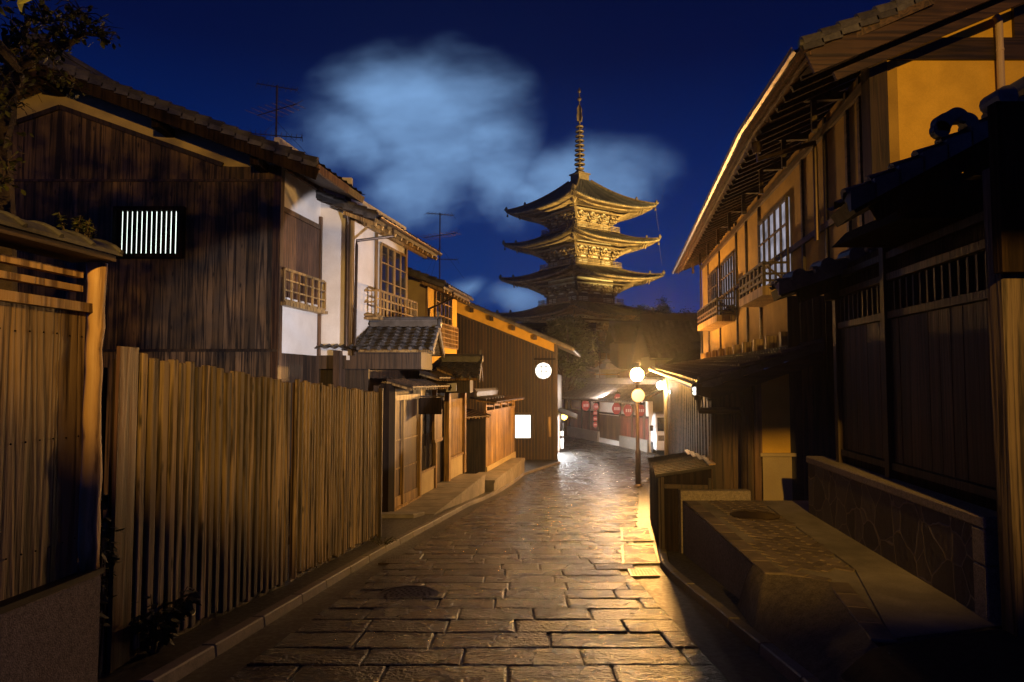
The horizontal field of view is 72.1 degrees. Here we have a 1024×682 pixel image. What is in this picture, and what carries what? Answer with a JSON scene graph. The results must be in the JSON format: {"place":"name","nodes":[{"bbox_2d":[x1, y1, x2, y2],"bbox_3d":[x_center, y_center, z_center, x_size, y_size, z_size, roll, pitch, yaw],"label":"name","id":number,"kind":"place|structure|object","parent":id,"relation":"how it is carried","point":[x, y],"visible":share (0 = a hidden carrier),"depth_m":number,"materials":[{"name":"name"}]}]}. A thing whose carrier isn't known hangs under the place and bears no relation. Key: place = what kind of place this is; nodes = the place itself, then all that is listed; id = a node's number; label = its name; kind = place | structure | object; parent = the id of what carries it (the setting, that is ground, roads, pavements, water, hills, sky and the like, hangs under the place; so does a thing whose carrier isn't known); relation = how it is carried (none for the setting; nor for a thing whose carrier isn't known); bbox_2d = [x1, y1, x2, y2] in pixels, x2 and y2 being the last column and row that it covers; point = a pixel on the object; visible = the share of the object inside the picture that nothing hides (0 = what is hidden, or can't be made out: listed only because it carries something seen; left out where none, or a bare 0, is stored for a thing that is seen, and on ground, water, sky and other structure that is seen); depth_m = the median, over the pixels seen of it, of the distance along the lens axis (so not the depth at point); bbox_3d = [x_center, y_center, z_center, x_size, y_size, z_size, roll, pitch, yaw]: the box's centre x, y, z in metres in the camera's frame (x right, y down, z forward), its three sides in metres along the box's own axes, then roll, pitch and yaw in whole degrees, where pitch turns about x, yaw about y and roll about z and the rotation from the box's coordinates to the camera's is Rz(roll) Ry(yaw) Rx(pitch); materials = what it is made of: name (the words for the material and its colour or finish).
{"place":"outdoors","nodes":[
{"label":"outdoors","id":0,"kind":"place"},
{"bbox_2d":[77,488,648,562],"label":"ground","id":1,"kind":"structure","parent":0,"point":[103,542],"depth_m":12.03,"materials":[{"name":"soil"}]},
{"bbox_2d":[0,34,365,532],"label":"dark gabled house","id":2,"kind":"structure","parent":1,"relation":"on","point":[210,227],"depth_m":14.01,"materials":[{"name":"brown wood"}]},
{"bbox_2d":[111,206,185,257],"bbox_3d":[-7.187,-2.151,13.940,1.397,1.020,0.117,0,-3,0],"label":"lit window","id":3,"kind":"structure","parent":2,"relation":"in","point":[140,231],"depth_m":13.92,"materials":[{"name":"white wood"}]},
{"bbox_2d":[288,379,382,581],"bbox_3d":[-2.455,1.967,10.155,0.300,2.822,4.122,0,-3,3],"label":"plank fence","id":4,"kind":"object","parent":1,"relation":"on","point":[335,478],"visible":0.94,"depth_m":9.43,"materials":[{"name":"brown wood"}]},
{"bbox_2d":[137,461,559,681],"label":"kerb","id":5,"kind":"structure","parent":1,"relation":"on","point":[181,667],"depth_m":6.62,"materials":[{"name":"stone"}]},
{"bbox_2d":[371,537,396,545],"bbox_3d":[-1.980,3.121,10.961,0.418,0.141,0.362,-1,-4,24],"label":"weed","id":6,"kind":"object","parent":5,"relation":"on","point":[386,542],"visible":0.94,"depth_m":11.00,"materials":[{"name":"green plant"}]},
{"bbox_2d":[315,178,466,511],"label":"white plaster house","id":7,"kind":"structure","parent":1,"relation":"on","point":[366,246],"depth_m":16.87,"materials":[{"name":"white paint"}]},
{"bbox_2d":[244,80,307,154],"bbox_3d":[-5.643,-5.329,16.703,1.387,1.894,1.369,-1,-4,25],"label":"tv antenna","id":8,"kind":"object","parent":7,"relation":"on","point":[276,110],"visible":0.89,"depth_m":16.81,"materials":[{"name":"brown metal"}]},
{"bbox_2d":[314,312,444,369],"bbox_3d":[-3.208,-0.009,17.020,3.021,1.401,2.767,0,-3,0],"label":"tiled canopy","id":9,"kind":"object","parent":7,"relation":"attached to","point":[400,343],"visible":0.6,"depth_m":15.98,"materials":[{"name":"grey tile"}]},
{"bbox_2d":[379,242,407,316],"bbox_3d":[-3.114,-1.474,18.588,0.057,1.919,1.964,-1,-3,11],"label":"window","id":10,"kind":"structure","parent":7,"relation":"in","point":[392,272],"depth_m":18.50,"materials":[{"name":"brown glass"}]},
{"bbox_2d":[395,399,418,506],"bbox_3d":[-2.615,2.678,17.192,0.100,2.492,1.937,-1,-3,10],"label":"sliding door","id":11,"kind":"structure","parent":7,"relation":"in","point":[407,411],"depth_m":17.28,"materials":[{"name":"brown wood"}]},
{"bbox_2d":[419,396,443,413],"bbox_3d":[-2.114,1.648,18.156,0.727,0.480,0.040,0,-3,0],"label":"sign board","id":12,"kind":"object","parent":7,"relation":"hanging from","point":[430,405],"visible":0.82,"depth_m":18.14,"materials":[{"name":"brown wood"}]},
{"bbox_2d":[419,350,482,392],"bbox_3d":[-1.776,0.912,21.278,1.816,1.286,2.261,0,-3,0],"label":"tiled canopy","id":13,"kind":"object","parent":7,"relation":"attached to","point":[467,368],"visible":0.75,"depth_m":20.79,"materials":[{"name":"brown wood"}]},
{"bbox_2d":[446,383,455,391],"bbox_3d":[-1.663,1.270,19.272,0.281,0.245,0.075,0,-3,0],"label":"projecting sign","id":14,"kind":"object","parent":7,"relation":"attached to","point":[452,387],"visible":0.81,"depth_m":19.26,"materials":[{"name":"white paint"}]},
{"bbox_2d":[395,474,485,514],"bbox_3d":[-1.938,4.553,19.224,1.274,0.946,7.124,0,-3,8],"label":"stone landing","id":15,"kind":"object","parent":1,"relation":"on","point":[454,491],"visible":0.59,"depth_m":18.86,"materials":[{"name":"stone"}]},
{"bbox_2d":[476,458,524,491],"bbox_3d":[-0.415,5.157,26.009,0.977,0.954,6.919,-1,-3,11],"label":"stone landing","id":16,"kind":"object","parent":1,"relation":"on","point":[504,473],"visible":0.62,"depth_m":25.19,"materials":[{"name":"stone"}]},
{"bbox_2d":[463,387,524,473],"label":"wooden fence","id":17,"kind":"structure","parent":16,"relation":"on","point":[490,439],"depth_m":25.54,"materials":[{"name":"brown wood"}]},
{"bbox_2d":[457,301,580,459],"bbox_3d":[-0.439,1.631,38.839,9.408,9.230,9.079,0,-3,0],"label":"round window house","id":18,"kind":"structure","parent":1,"relation":"on","point":[520,359],"depth_m":34.83,"materials":[{"name":"paint"}]},
{"bbox_2d":[515,412,533,439],"bbox_3d":[0.579,4.203,34.634,0.977,1.363,0.130,0,-3,0],"label":"square window","id":19,"kind":"structure","parent":18,"relation":"in","point":[524,421],"depth_m":34.67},
{"bbox_2d":[535,362,551,379],"bbox_3d":[1.553,1.471,34.822,0.880,0.880,0.050,0,-3,0],"label":"round window","id":20,"kind":"structure","parent":18,"relation":"in","point":[543,370],"depth_m":34.82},
{"bbox_2d":[521,323,600,377],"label":"distant house","id":21,"kind":"structure","parent":1,"relation":"on","point":[538,327],"depth_m":69.89,"materials":[{"name":"tile"}]},
{"bbox_2d":[496,87,664,377],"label":"pagoda","id":22,"kind":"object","parent":1,"relation":"on","point":[580,248],"visible":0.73,"depth_m":88.18,"materials":[{"name":"wood"}]},
{"bbox_2d":[562,377,664,451],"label":"lantern house","id":23,"kind":"structure","parent":1,"relation":"on","point":[619,429],"depth_m":43.04,"materials":[{"name":"white paint"}]},
{"bbox_2d":[582,395,589,410],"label":"paper lantern","id":24,"kind":"object","parent":23,"relation":"hanging from","point":[585,405],"visible":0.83,"depth_m":45.08,"materials":[{"name":"red paper"}]},
{"bbox_2d":[593,402,598,410],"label":"paper lantern","id":25,"kind":"object","parent":23,"relation":"hanging from","point":[595,406],"visible":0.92,"depth_m":43.57,"materials":[{"name":"red paper"}]},
{"bbox_2d":[599,414,618,440],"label":"gate door","id":26,"kind":"structure","parent":23,"relation":"in","point":[608,424],"depth_m":42.84,"materials":[{"name":"brown wood"}]},
{"bbox_2d":[612,403,620,414],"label":"paper lantern","id":27,"kind":"object","parent":23,"relation":"hanging from","point":[616,408],"visible":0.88,"depth_m":40.66,"materials":[{"name":"red paper"}]},
{"bbox_2d":[614,390,620,398],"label":"paper lantern","id":28,"kind":"object","parent":23,"relation":"hanging from","point":[617,393],"visible":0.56,"depth_m":40.57,"materials":[{"name":"red paper"}]},
{"bbox_2d":[623,404,631,416],"bbox_3d":[6.480,3.747,39.389,0.572,1.014,0.572,0,-3,0],"label":"paper lantern","id":29,"kind":"object","parent":23,"relation":"hanging from","point":[627,410],"visible":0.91,"depth_m":39.20,"materials":[{"name":"red paper"}]},
{"bbox_2d":[639,402,644,416],"bbox_3d":[6.924,3.611,37.899,0.528,0.936,0.528,0,-3,0],"label":"paper lantern","id":30,"kind":"object","parent":23,"relation":"hanging from","point":[641,410],"visible":0.67,"depth_m":37.72,"materials":[{"name":"red paper"}]},
{"bbox_2d":[604,320,640,377],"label":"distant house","id":31,"kind":"structure","parent":1,"relation":"on","point":[621,338],"depth_m":73.45,"materials":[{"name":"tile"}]},
{"bbox_2d":[630,365,643,486],"bbox_3d":[4.524,3.092,25.380,0.470,4.427,0.470,0,-3,0],"label":"street lamp","id":32,"kind":"object","parent":1,"relation":"on","point":[636,374],"visible":0.98,"depth_m":25.29,"materials":[{"name":"brown metal"}]},
{"bbox_2d":[631,389,644,402],"bbox_3d":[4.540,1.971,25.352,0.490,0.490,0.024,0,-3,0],"label":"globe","id":33,"kind":"object","parent":32,"relation":"attached to","point":[638,395],"visible":1,"depth_m":25.34,"materials":[{"name":"yellow glass"}]},
{"bbox_2d":[627,295,673,319],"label":"broadleaf tree","id":34,"kind":"object","parent":1,"relation":"on","point":[664,309],"visible":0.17,"depth_m":85.63,"materials":[{"name":"green plant"}]},
{"bbox_2d":[632,313,702,400],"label":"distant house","id":35,"kind":"structure","parent":1,"relation":"on","point":[662,338],"depth_m":50.57,"materials":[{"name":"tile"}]},
{"bbox_2d":[649,451,695,532],"bbox_3d":[3.025,2.850,13.188,0.860,1.472,1.165,-1,-3,9],"label":"slatted box","id":36,"kind":"object","parent":1,"relation":"on","point":[691,454],"visible":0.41,"depth_m":13.42,"materials":[{"name":"brown wood"}]},
{"bbox_2d":[643,340,702,410],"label":"tiled hall","id":37,"kind":"structure","parent":1,"relation":"on","point":[692,353],"depth_m":43.24,"materials":[{"name":"tile"}]},
{"bbox_2d":[651,453,702,545],"bbox_3d":[2.834,2.692,12.036,0.860,1.450,1.165,-1,-3,9],"label":"slatted box","id":38,"kind":"object","parent":1,"relation":"on","point":[697,457],"visible":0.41,"depth_m":12.22,"materials":[{"name":"brown wood"}]},
{"bbox_2d":[678,306,697,312],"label":"broadleaf tree","id":39,"kind":"object","parent":1,"relation":"on","point":[687,310],"visible":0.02,"depth_m":79.92,"materials":[{"name":"green plant"}]},
{"bbox_2d":[648,485,820,681],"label":"kerb","id":40,"kind":"structure","parent":1,"relation":"on","point":[779,660],"depth_m":5.98,"materials":[{"name":"stone"}]},
{"bbox_2d":[648,0,1023,500],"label":"two storey townhouse","id":41,"kind":"structure","parent":1,"relation":"on","point":[840,105],"depth_m":10.76,"materials":[{"name":"wood"}]},
{"bbox_2d":[692,387,710,398],"bbox_3d":[2.831,0.771,10.533,0.263,0.180,0.120,0,-3,0],"label":"security lamp","id":42,"kind":"object","parent":41,"relation":"attached to","point":[705,392],"visible":1,"depth_m":10.47,"materials":[{"name":"brown metal"}]},
{"bbox_2d":[707,268,718,302],"bbox_3d":[7.318,-1.670,25.595,0.086,1.705,2.092,0,-3,7],"label":"window","id":43,"kind":"structure","parent":41,"relation":"in","point":[712,279],"depth_m":25.41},
{"bbox_2d":[720,252,735,312],"bbox_3d":[6.940,-1.836,22.617,0.086,1.705,2.317,0,-3,7],"label":"window","id":44,"kind":"structure","parent":41,"relation":"in","point":[727,266],"depth_m":22.41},
{"bbox_2d":[757,195,790,285],"bbox_3d":[6.190,-2.217,16.709,0.086,1.805,2.856,0,-3,7],"label":"window","id":45,"kind":"structure","parent":41,"relation":"in","point":[773,230],"depth_m":16.41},
{"bbox_2d":[98,467,749,681],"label":"pavement","id":46,"kind":"structure","parent":0,"point":[135,668],"depth_m":7.17,"materials":[{"name":"grey stone"}]},
{"bbox_2d":[0,210,123,681],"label":"garden wall","id":47,"kind":"structure","parent":46,"relation":"on","point":[50,497],"depth_m":4.16,"materials":[{"name":"wood"}]},
{"bbox_2d":[52,213,85,232],"bbox_3d":[-2.759,-0.722,4.431,0.189,0.159,0.160,0,-3,0],"label":"weed","id":48,"kind":"object","parent":47,"relation":"on","point":[77,225],"visible":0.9,"depth_m":4.40,"materials":[{"name":"green plant"}]},
{"bbox_2d":[68,218,94,237],"bbox_3d":[-2.750,-0.712,4.520,0.144,0.148,0.129,0,-3,0],"label":"weed","id":49,"kind":"object","parent":47,"relation":"on","point":[88,230],"visible":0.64,"depth_m":4.50,"materials":[{"name":"green plant"}]},
{"bbox_2d":[81,222,97,238],"bbox_3d":[-2.756,-0.704,4.593,0.104,0.141,0.143,2,-4,-34],"label":"weed","id":50,"kind":"object","parent":47,"relation":"on","point":[92,234],"visible":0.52,"depth_m":4.62,"materials":[{"name":"green plant"}]},
{"bbox_2d":[0,0,123,291],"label":"street tree","id":51,"kind":"object","parent":46,"relation":"on","point":[14,76],"visible":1,"depth_m":6.82,"materials":[{"name":"green plant"}]},
{"bbox_2d":[77,491,124,678],"bbox_3d":[-2.801,1.603,4.736,0.300,1.322,0.347,0,-3,0],"label":"weed","id":52,"kind":"object","parent":46,"relation":"on","point":[111,555],"visible":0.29,"depth_m":4.77,"materials":[{"name":"green plant"}]},
{"bbox_2d":[128,586,201,653],"bbox_3d":[-2.691,2.100,5.330,0.648,0.516,0.650,0,-3,0],"label":"weed","id":53,"kind":"object","parent":46,"relation":"on","point":[168,623],"visible":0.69,"depth_m":5.24,"materials":[{"name":"green plant"}]},
{"bbox_2d":[98,346,290,672],"bbox_3d":[-2.741,1.450,6.415,0.258,2.661,3.058,0,-3,5],"label":"plank fence","id":54,"kind":"object","parent":46,"relation":"on","point":[196,498],"visible":0.92,"depth_m":5.86,"materials":[{"name":"brown wood"}]},
{"bbox_2d":[382,512,424,517],"bbox_3d":[-2.427,3.916,15.395,0.946,0.406,0.780,0,-3,0],"label":"step stone","id":55,"kind":"object","parent":46,"relation":"on","point":[400,514],"visible":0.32,"depth_m":15.02,"materials":[{"name":"stone"}]},
{"bbox_2d":[657,380,669,454],"bbox_3d":[4.895,3.045,22.235,0.642,3.640,0.380,0,-3,0],"label":"lamp post","id":56,"kind":"object","parent":46,"relation":"on","point":[662,384],"visible":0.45,"depth_m":22.34,"materials":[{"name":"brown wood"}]},
{"bbox_2d":[647,449,689,525],"bbox_3d":[3.217,3.007,14.341,0.860,1.499,1.165,-1,-3,9],"label":"slatted box","id":57,"kind":"object","parent":46,"relation":"on","point":[686,452],"visible":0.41,"depth_m":14.57,"materials":[{"name":"brown wood"}]},
{"bbox_2d":[653,455,715,559],"bbox_3d":[2.643,2.534,10.883,0.860,1.423,1.165,-1,-3,9],"label":"slatted box","id":58,"kind":"object","parent":46,"relation":"on","point":[671,479],"visible":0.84,"depth_m":10.40,"materials":[{"name":"brown wood"}]},
{"bbox_2d":[678,489,1002,681],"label":"stone terrace","id":59,"kind":"structure","parent":46,"relation":"on","point":[821,600],"depth_m":6.13,"materials":[{"name":"stone"}]},
{"bbox_2d":[806,456,1001,621],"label":"stone faced wall","id":60,"kind":"structure","parent":59,"relation":"on","point":[946,545],"depth_m":6.16,"materials":[{"name":"stone"}]},
{"bbox_2d":[407,267,473,378],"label":"ochre plaster house","id":61,"kind":"structure","parent":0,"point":[431,296],"depth_m":21.76,"materials":[{"name":"orange paint"}]},
{"bbox_2d":[417,212,462,278],"bbox_3d":[-2.394,-3.209,23.095,1.388,2.335,1.369,-1,-4,25],"label":"tv antenna","id":62,"kind":"object","parent":61,"relation":"on","point":[440,233],"visible":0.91,"depth_m":23.22,"materials":[{"name":"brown metal"}]},
{"bbox_2d":[434,291,452,325],"bbox_3d":[-2.236,-1.000,23.069,0.067,1.327,2.169,0,-3,9],"label":"window","id":63,"kind":"structure","parent":61,"relation":"in","point":[445,310],"depth_m":23.06,"materials":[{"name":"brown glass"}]},
{"bbox_2d":[0,0,889,368],"label":"sky","id":64,"kind":"structure","parent":0,"point":[466,109],"materials":[{"name":"blue"}]},
{"bbox_2d":[177,436,789,681],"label":"road","id":65,"kind":"structure","parent":0,"point":[729,654],"depth_m":6.56,"materials":[{"name":"grey stone"}]},
{"bbox_2d":[378,555,414,564],"bbox_3d":[-1.610,3.076,9.909,0.316,0.086,0.766,0,-3,8],"label":"drain cover","id":66,"kind":"object","parent":65,"relation":"on","point":[396,559],"visible":0.99,"depth_m":9.85,"materials":[{"name":"brown metal"}]},
{"bbox_2d":[376,585,438,599],"bbox_3d":[-1.117,2.727,7.537,0.660,0.033,0.660,0,-3,0],"label":"manhole cover","id":67,"kind":"object","parent":65,"relation":"on","point":[408,590],"visible":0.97,"depth_m":7.64,"materials":[{"name":"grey metal"}]},
{"bbox_2d":[560,431,563,448],"bbox_3d":[2.667,5.465,38.633,0.300,1.150,0.320,0,-3,0],"label":"standing sign","id":68,"kind":"object","parent":65,"relation":"on","point":[561,440],"visible":0.74,"depth_m":38.49,"materials":[{"name":"white paint"}]},
{"bbox_2d":[540,314,600,435],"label":"broadleaf tree","id":69,"kind":"object","parent":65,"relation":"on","point":[567,371],"visible":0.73,"depth_m":49.48,"materials":[{"name":"green plant"}]},
{"bbox_2d":[553,311,605,377],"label":"broadleaf tree","id":70,"kind":"object","parent":65,"relation":"on","point":[590,352],"visible":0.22,"depth_m":63.43,"materials":[{"name":"green plant"}]},
{"bbox_2d":[598,352,600,377],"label":"finial pole","id":71,"kind":"object","parent":65,"relation":"on","point":[599,354],"visible":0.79,"depth_m":55.95,"materials":[{"name":"brown metal"}]},
{"bbox_2d":[588,353,627,377],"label":"bell turret","id":72,"kind":"object","parent":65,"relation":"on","point":[608,369],"visible":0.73,"depth_m":57.47,"materials":[{"name":"brown metal"}]},
{"bbox_2d":[621,527,653,540],"bbox_3d":[2.248,3.484,12.714,0.557,0.186,1.955,0,-3,8],"label":"drain cover","id":73,"kind":"object","parent":65,"relation":"on","point":[636,533],"visible":0.97,"depth_m":12.60,"materials":[{"name":"metal"}]},
{"bbox_2d":[621,544,659,563],"bbox_3d":[1.891,3.142,10.401,0.537,0.181,1.892,0,-3,8],"label":"drain cover","id":74,"kind":"object","parent":65,"relation":"on","point":[638,553],"visible":0.97,"depth_m":10.30,"materials":[{"name":"metal"}]},
{"bbox_2d":[628,568,659,576],"bbox_3d":[1.654,2.925,8.888,0.396,0.069,0.536,0,-3,0],"label":"drain cover","id":75,"kind":"object","parent":65,"relation":"on","point":[644,572],"visible":1,"depth_m":8.81,"materials":[{"name":"metal"}]},
{"bbox_2d":[650,411,663,452],"bbox_3d":[8.273,5.001,38.866,2.013,2.103,4.230,0,-3,0],"label":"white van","id":76,"kind":"object","parent":65,"relation":"on","point":[657,432],"visible":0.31,"depth_m":37.09,"materials":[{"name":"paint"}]},
{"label":"forecourt","id":77,"kind":"object","parent":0,"visible":0},
{"bbox_2d":[769,76,1023,637],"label":"dark entrance house","id":78,"kind":"structure","parent":77,"relation":"on","point":[923,291],"depth_m":5.88,"materials":[{"name":"brown wood"}]}
]}

